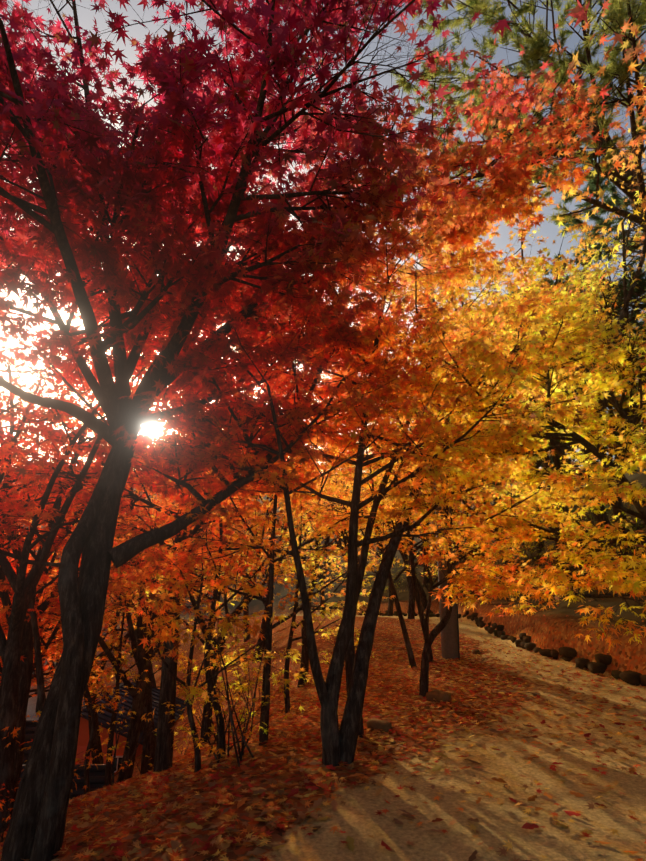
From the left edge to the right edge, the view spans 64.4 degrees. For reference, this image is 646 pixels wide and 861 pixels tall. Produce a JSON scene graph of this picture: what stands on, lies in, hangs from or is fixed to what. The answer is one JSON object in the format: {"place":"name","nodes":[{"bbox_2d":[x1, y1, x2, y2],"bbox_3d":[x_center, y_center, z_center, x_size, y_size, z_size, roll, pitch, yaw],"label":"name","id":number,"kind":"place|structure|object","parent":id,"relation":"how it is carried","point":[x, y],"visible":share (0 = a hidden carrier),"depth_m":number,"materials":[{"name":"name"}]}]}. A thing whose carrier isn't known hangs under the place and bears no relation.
{"place":"outdoors","nodes":[
{"label":"outdoors","id":0,"kind":"place"},
{"bbox_2d":[0,403,94,696],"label":"tree","id":1,"kind":"object","parent":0,"point":[43,650],"depth_m":7.92,"materials":[{"name":"plant"}]},
{"bbox_2d":[0,483,121,666],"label":"tree","id":2,"kind":"object","parent":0,"point":[41,600],"depth_m":12.38,"materials":[{"name":"red plant"}]},
{"bbox_2d":[0,217,139,591],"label":"tree","id":3,"kind":"object","parent":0,"point":[92,397],"depth_m":6.51,"materials":[{"name":"red plant"}]},
{"bbox_2d":[0,460,146,685],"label":"tree","id":4,"kind":"object","parent":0,"point":[114,633],"depth_m":9.27,"materials":[{"name":"red plant"}]},
{"bbox_2d":[0,454,178,697],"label":"tree","id":5,"kind":"object","parent":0,"point":[58,654],"depth_m":8.33,"materials":[{"name":"red plant"}]},
{"bbox_2d":[139,421,157,433],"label":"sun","id":6,"kind":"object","parent":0,"point":[152,427],"visible":0.18,"depth_m":858.34,"materials":[{"name":"white"}]},
{"bbox_2d":[62,426,255,732],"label":"tree","id":7,"kind":"object","parent":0,"point":[207,540],"depth_m":16.25,"materials":[{"name":"orange plant"}]},
{"bbox_2d":[0,454,645,860],"bbox_3d":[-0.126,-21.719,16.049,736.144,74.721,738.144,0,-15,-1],"label":"ground","id":8,"kind":"structure","parent":0,"point":[356,818],"depth_m":4.25,"materials":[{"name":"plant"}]},
{"bbox_2d":[0,733,108,841],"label":"sapling","id":9,"kind":"object","parent":8,"relation":"on","point":[77,775],"depth_m":4.06,"materials":[{"name":"plant"}]},
{"bbox_2d":[0,708,113,831],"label":"sapling","id":10,"kind":"object","parent":8,"relation":"on","point":[111,758],"depth_m":4.40,"materials":[{"name":"plant"}]},
{"bbox_2d":[0,433,206,793],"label":"tree","id":11,"kind":"object","parent":8,"relation":"on","point":[41,686],"depth_m":7.72,"materials":[{"name":"plant"}]},
{"bbox_2d":[0,267,206,816],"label":"tree","id":12,"kind":"object","parent":8,"relation":"on","point":[25,671],"depth_m":6.90,"materials":[{"name":"plant"}]},
{"bbox_2d":[2,412,225,763],"bbox_3d":[-4.592,4.164,10.969,5.179,8.599,6.624,0,-15,-1],"label":"tree","id":13,"kind":"object","parent":8,"relation":"on","point":[96,744],"depth_m":10.47,"materials":[{"name":"plant"}]},
{"bbox_2d":[0,213,233,833],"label":"tree","id":14,"kind":"object","parent":8,"relation":"on","point":[43,461],"depth_m":4.91,"materials":[{"name":"red plant"}]},
{"bbox_2d":[76,678,185,772],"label":"building","id":15,"kind":"structure","parent":8,"relation":"on","point":[83,735],"depth_m":14.36,"materials":[{"name":"paint"}]},
{"bbox_2d":[0,368,267,781],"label":"tree","id":16,"kind":"object","parent":8,"relation":"on","point":[139,652],"depth_m":8.37,"materials":[{"name":"red plant"}]},
{"bbox_2d":[83,653,193,789],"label":"sapling","id":17,"kind":"object","parent":8,"relation":"on","point":[115,707],"depth_m":5.61,"materials":[{"name":"orange plant"}]},
{"bbox_2d":[104,580,181,683],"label":"tree","id":18,"kind":"object","parent":8,"relation":"on","point":[128,642],"depth_m":25.01,"materials":[{"name":"plant"}]},
{"bbox_2d":[117,716,198,774],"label":"sapling","id":19,"kind":"object","parent":8,"relation":"on","point":[178,750],"depth_m":7.41,"materials":[{"name":"orange plant"}]},
{"bbox_2d":[80,478,240,686],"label":"tree","id":20,"kind":"object","parent":8,"relation":"on","point":[153,682],"depth_m":20.39,"materials":[{"name":"orange plant"}]},
{"bbox_2d":[15,386,321,771],"bbox_3d":[-3.810,2.970,11.626,7.932,9.316,7.608,0,-15,-1],"label":"tree","id":21,"kind":"object","parent":8,"relation":"on","point":[151,744],"depth_m":10.32,"materials":[{"name":"red plant"}]},
{"bbox_2d":[52,302,301,771],"bbox_3d":[-1.753,1.117,5.975,3.057,6.685,3.559,0,-15,-1],"label":"tree","id":22,"kind":"object","parent":8,"relation":"on","point":[163,758],"depth_m":5.52,"materials":[{"name":"plant"}]},
{"bbox_2d":[165,658,249,755],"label":"sapling","id":23,"kind":"object","parent":8,"relation":"on","point":[193,711],"depth_m":4.86,"materials":[{"name":"orange plant"}]},
{"bbox_2d":[181,650,243,734],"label":"sapling","id":24,"kind":"object","parent":8,"relation":"on","point":[195,701],"depth_m":8.68,"materials":[{"name":"orange plant"}]},
{"bbox_2d":[141,627,304,762],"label":"sapling","id":25,"kind":"object","parent":8,"relation":"on","point":[269,679],"depth_m":4.68,"materials":[{"name":"plant"}]},
{"bbox_2d":[62,442,390,746],"bbox_3d":[-1.574,2.632,8.311,5.859,5.025,4.992,0,-15,-1],"label":"tree","id":26,"kind":"object","parent":8,"relation":"on","point":[277,531],"depth_m":7.84,"materials":[{"name":"plant"}]},
{"bbox_2d":[106,474,349,689],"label":"tree","id":27,"kind":"object","parent":8,"relation":"on","point":[226,612],"depth_m":12.13,"materials":[{"name":"orange plant"}]},
{"bbox_2d":[171,587,295,767],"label":"sapling","id":28,"kind":"object","parent":8,"relation":"on","point":[233,732],"depth_m":4.36,"materials":[{"name":"orange plant"}]},
{"bbox_2d":[111,377,395,772],"bbox_3d":[-0.575,1.707,5.811,2.941,4.712,5.164,-9,-17,31],"label":"tree","id":29,"kind":"object","parent":8,"relation":"on","point":[165,601],"depth_m":4.87,"materials":[{"name":"orange plant"}]},
{"bbox_2d":[201,500,306,641],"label":"tree","id":30,"kind":"object","parent":8,"relation":"on","point":[245,630],"depth_m":23.44,"materials":[{"name":"orange plant"}]},
{"bbox_2d":[249,641,291,698],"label":"sapling","id":31,"kind":"object","parent":8,"relation":"on","point":[273,662],"depth_m":11.02,"materials":[{"name":"plant"}]},
{"bbox_2d":[214,455,343,663],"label":"tree","id":32,"kind":"object","parent":8,"relation":"on","point":[262,643],"depth_m":17.57,"materials":[{"name":"orange plant"}]},
{"bbox_2d":[174,408,427,686],"bbox_3d":[-0.203,2.449,10.510,5.087,5.789,4.610,0,-15,-1],"label":"tree","id":33,"kind":"object","parent":8,"relation":"on","point":[304,660],"depth_m":9.76,"materials":[{"name":"plant"}]},
{"bbox_2d":[0,0,645,860],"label":"tree","id":34,"kind":"object","parent":8,"relation":"on","point":[350,224],"depth_m":4.01,"materials":[{"name":"red plant"}]},
{"bbox_2d":[0,579,645,860],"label":"fallen leaves","id":35,"kind":"object","parent":8,"relation":"on","point":[157,780],"visible":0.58,"depth_m":4.31,"materials":[{"name":"orange plant"}]},
{"bbox_2d":[281,481,382,615],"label":"tree","id":36,"kind":"object","parent":8,"relation":"on","point":[323,582],"depth_m":24.61,"materials":[{"name":"orange plant"}]},
{"bbox_2d":[284,470,385,583],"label":"tree","id":37,"kind":"object","parent":8,"relation":"on","point":[315,525],"depth_m":29.88,"materials":[{"name":"plant"}]},
{"bbox_2d":[316,613,363,652],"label":"sapling","id":38,"kind":"object","parent":8,"relation":"on","point":[328,630],"depth_m":10.49,"materials":[{"name":"yellow plant"}]},
{"bbox_2d":[277,444,410,561],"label":"tree","id":39,"kind":"object","parent":8,"relation":"on","point":[344,540],"depth_m":12.88,"materials":[{"name":"orange plant"}]},
{"bbox_2d":[318,625,372,663],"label":"sapling","id":40,"kind":"object","parent":8,"relation":"on","point":[333,645],"depth_m":9.52,"materials":[{"name":"plant"}]},
{"bbox_2d":[306,443,401,554],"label":"tree","id":41,"kind":"object","parent":8,"relation":"on","point":[316,501],"depth_m":20.11,"materials":[{"name":"plant"}]},
{"bbox_2d":[81,61,645,767],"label":"tree","id":42,"kind":"object","parent":8,"relation":"on","point":[441,434],"depth_m":4.63,"materials":[{"name":"orange plant"}]},
{"bbox_2d":[366,719,391,732],"bbox_3d":[0.545,2.901,5.010,0.247,0.131,0.192,-7,-16,26],"label":"edge stone","id":43,"kind":"object","parent":8,"relation":"on","point":[384,725],"visible":0.54,"depth_m":4.96,"materials":[{"name":"stone"}]},
{"bbox_2d":[351,422,415,590],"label":"tree","id":44,"kind":"object","parent":8,"relation":"on","point":[407,577],"depth_m":25.94,"materials":[{"name":"orange plant"}]},
{"bbox_2d":[337,464,483,615],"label":"tree","id":45,"kind":"object","parent":8,"relation":"on","point":[390,607],"depth_m":22.73,"materials":[{"name":"orange plant"}]},
{"bbox_2d":[362,422,462,612],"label":"tree","id":46,"kind":"object","parent":8,"relation":"on","point":[423,598],"depth_m":20.85,"materials":[{"name":"brown plant"}]},
{"bbox_2d":[348,419,493,618],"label":"tree","id":47,"kind":"object","parent":8,"relation":"on","point":[411,609],"depth_m":17.39,"materials":[{"name":"orange plant"}]},
{"bbox_2d":[386,226,463,659],"bbox_3d":[2.204,-0.295,9.947,1.800,9.320,0.558,0,-15,-1],"label":"utility pole","id":48,"kind":"object","parent":8,"relation":"on","point":[450,647],"visible":0.15,"depth_m":8.93,"materials":[{"name":"wood"}]},
{"bbox_2d":[368,419,482,575],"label":"tree","id":49,"kind":"object","parent":8,"relation":"on","point":[466,537],"depth_m":18.80,"materials":[{"name":"orange plant"}]},
{"bbox_2d":[425,689,450,702],"bbox_3d":[1.361,3.181,6.079,0.294,0.187,0.206,-12,-19,37],"label":"edge stone","id":50,"kind":"object","parent":8,"relation":"on","point":[438,695],"visible":0.58,"depth_m":6.03,"materials":[{"name":"stone"}]},
{"bbox_2d":[310,294,582,696],"bbox_3d":[1.438,1.199,7.976,4.173,5.891,5.463,0,-15,-1],"label":"tree","id":51,"kind":"object","parent":8,"relation":"on","point":[469,521],"depth_m":6.74,"materials":[{"name":"orange plant"}]},
{"bbox_2d":[366,358,544,598],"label":"tree","id":52,"kind":"object","parent":8,"relation":"on","point":[459,552],"depth_m":16.15,"materials":[{"name":"orange plant"}]},
{"bbox_2d":[368,409,560,591],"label":"tree","id":53,"kind":"object","parent":8,"relation":"on","point":[496,529],"depth_m":13.79,"materials":[{"name":"orange plant"}]},
{"bbox_2d":[472,649,479,653],"bbox_3d":[2.782,4.053,9.348,0.142,0.115,0.204,-5,-16,17],"label":"edge stone","id":54,"kind":"object","parent":8,"relation":"on","point":[475,651],"visible":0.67,"depth_m":9.28,"materials":[{"name":"stone"}]},
{"bbox_2d":[335,253,645,652],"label":"yellow tree","id":55,"kind":"object","parent":8,"relation":"on","point":[617,580],"depth_m":5.57,"materials":[{"name":"yellow plant"}]},
{"bbox_2d":[400,228,602,574],"bbox_3d":[4.653,-0.554,14.355,6.132,9.576,6.106,0,-15,-1],"label":"tree","id":56,"kind":"object","parent":8,"relation":"on","point":[545,464],"depth_m":13.22,"materials":[{"name":"yellow plant"}]},
{"bbox_2d":[358,610,645,685],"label":"stone wall","id":57,"kind":"structure","parent":8,"relation":"on","point":[599,665],"depth_m":8.42,"materials":[{"name":"grey stone"}]},
{"bbox_2d":[414,379,611,564],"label":"tree","id":58,"kind":"object","parent":8,"relation":"on","point":[534,507],"depth_m":19.55,"materials":[{"name":"plant"}]},
{"bbox_2d":[387,77,645,587],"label":"tree","id":59,"kind":"object","parent":8,"relation":"on","point":[603,516],"depth_m":9.38,"materials":[{"name":"plant"}]},
{"bbox_2d":[452,306,583,515],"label":"tree","id":60,"kind":"object","parent":8,"relation":"on","point":[553,463],"depth_m":18.85,"materials":[{"name":"yellow plant"}]},
{"bbox_2d":[435,172,645,571],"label":"tree","id":61,"kind":"object","parent":8,"relation":"on","point":[577,227],"depth_m":10.33,"materials":[{"name":"yellow plant"}]},
{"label":"panel walls","id":62,"kind":"object","parent":8,"relation":"on","visible":0},
{"bbox_2d":[22,720,37,764],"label":"tile roof panel","id":63,"kind":"structure","parent":62,"relation":"on","point":[30,728],"depth_m":11.64,"materials":[{"name":"grey tile"}]},
{"bbox_2d":[15,764,105,799],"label":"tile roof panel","id":64,"kind":"structure","parent":62,"relation":"on","point":[96,778],"depth_m":7.87,"materials":[{"name":"grey tile"}]},
{"bbox_2d":[0,0,645,711],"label":"trees","id":65,"kind":"object","parent":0,"point":[578,12],"depth_m":13.77,"materials":[{"name":"orange plant"}]},
{"bbox_2d":[0,0,645,472],"label":"sky","id":66,"kind":"structure","parent":0,"point":[85,16],"materials":[{"name":"grey"}]},
{"bbox_2d":[392,0,645,234],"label":"maple tree","id":67,"kind":"object","parent":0,"point":[617,10],"depth_m":9.85,"materials":[{"name":"orange plant"}]},
{"bbox_2d":[513,529,552,560],"bbox_3d":[7.267,3.972,17.886,1.502,1.423,1.276,0,-15,-1],"label":"shrub","id":68,"kind":"object","parent":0,"point":[533,552],"depth_m":17.75,"materials":[{"name":"plant"}]},
{"bbox_2d":[512,510,555,567],"bbox_3d":[5.767,3.090,14.059,1.075,1.827,1.495,12,-19,-38],"label":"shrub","id":69,"kind":"object","parent":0,"point":[534,553],"depth_m":14.04,"materials":[{"name":"plant"}]},
{"bbox_2d":[522,517,579,584],"bbox_3d":[5.254,2.838,12.047,1.397,1.644,1.306,0,-15,-1],"label":"shrub","id":70,"kind":"object","parent":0,"point":[544,555],"depth_m":12.00,"materials":[{"name":"plant"}]},
{"bbox_2d":[518,528,604,601],"bbox_3d":[4.480,2.368,9.466,2.245,1.626,1.282,0,-15,-1],"label":"shrub","id":71,"kind":"object","parent":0,"point":[549,550],"depth_m":9.25,"materials":[{"name":"plant"}]},
{"bbox_2d":[530,505,596,582],"bbox_3d":[5.189,2.478,11.078,1.531,1.928,1.778,0,-15,-1],"label":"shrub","id":72,"kind":"object","parent":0,"point":[576,544],"depth_m":10.95,"materials":[{"name":"plant"}]},
{"bbox_2d":[482,243,645,526],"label":"tree","id":73,"kind":"object","parent":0,"point":[576,261],"depth_m":15.90,"materials":[{"name":"yellow plant"}]},
{"bbox_2d":[492,198,645,530],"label":"tree","id":74,"kind":"object","parent":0,"point":[590,369],"depth_m":12.11,"materials":[{"name":"yellow plant"}]},
{"bbox_2d":[542,505,613,548],"bbox_3d":[7.619,2.965,15.278,2.282,1.690,1.549,0,-15,-1],"label":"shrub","id":75,"kind":"object","parent":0,"point":[581,520],"depth_m":15.07,"materials":[{"name":"plant"}]},
{"bbox_2d":[559,525,598,590],"bbox_3d":[5.476,2.726,10.761,0.837,1.401,1.715,0,-15,-1],"label":"shrub","id":76,"kind":"object","parent":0,"point":[572,571],"depth_m":10.48,"materials":[{"name":"plant"}]},
{"bbox_2d":[573,500,596,539],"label":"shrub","id":77,"kind":"object","parent":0,"point":[585,519],"depth_m":17.20,"materials":[{"name":"plant"}]},
{"bbox_2d":[537,227,644,426],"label":"tree","id":78,"kind":"object","parent":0,"point":[560,231],"depth_m":15.96,"materials":[{"name":"plant"}]},
{"bbox_2d":[546,132,645,405],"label":"tree","id":79,"kind":"object","parent":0,"point":[592,188],"depth_m":13.90,"materials":[{"name":"plant"}]},
{"bbox_2d":[553,501,643,611],"bbox_3d":[4.565,1.988,8.483,1.640,1.894,1.606,0,-15,-1],"label":"shrub","id":80,"kind":"object","parent":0,"point":[616,537],"depth_m":8.23,"materials":[{"name":"plant"}]},
{"bbox_2d":[554,108,645,353],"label":"tree","id":81,"kind":"object","parent":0,"point":[572,248],"depth_m":10.10,"materials":[{"name":"plant"}]},
{"bbox_2d":[607,500,645,542],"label":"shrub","id":82,"kind":"object","parent":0,"point":[633,523],"depth_m":12.03,"materials":[{"name":"green plant"}]},
{"bbox_2d":[610,499,644,542],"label":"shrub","id":83,"kind":"object","parent":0,"point":[629,505],"depth_m":12.82,"materials":[{"name":"plant"}]}
]}

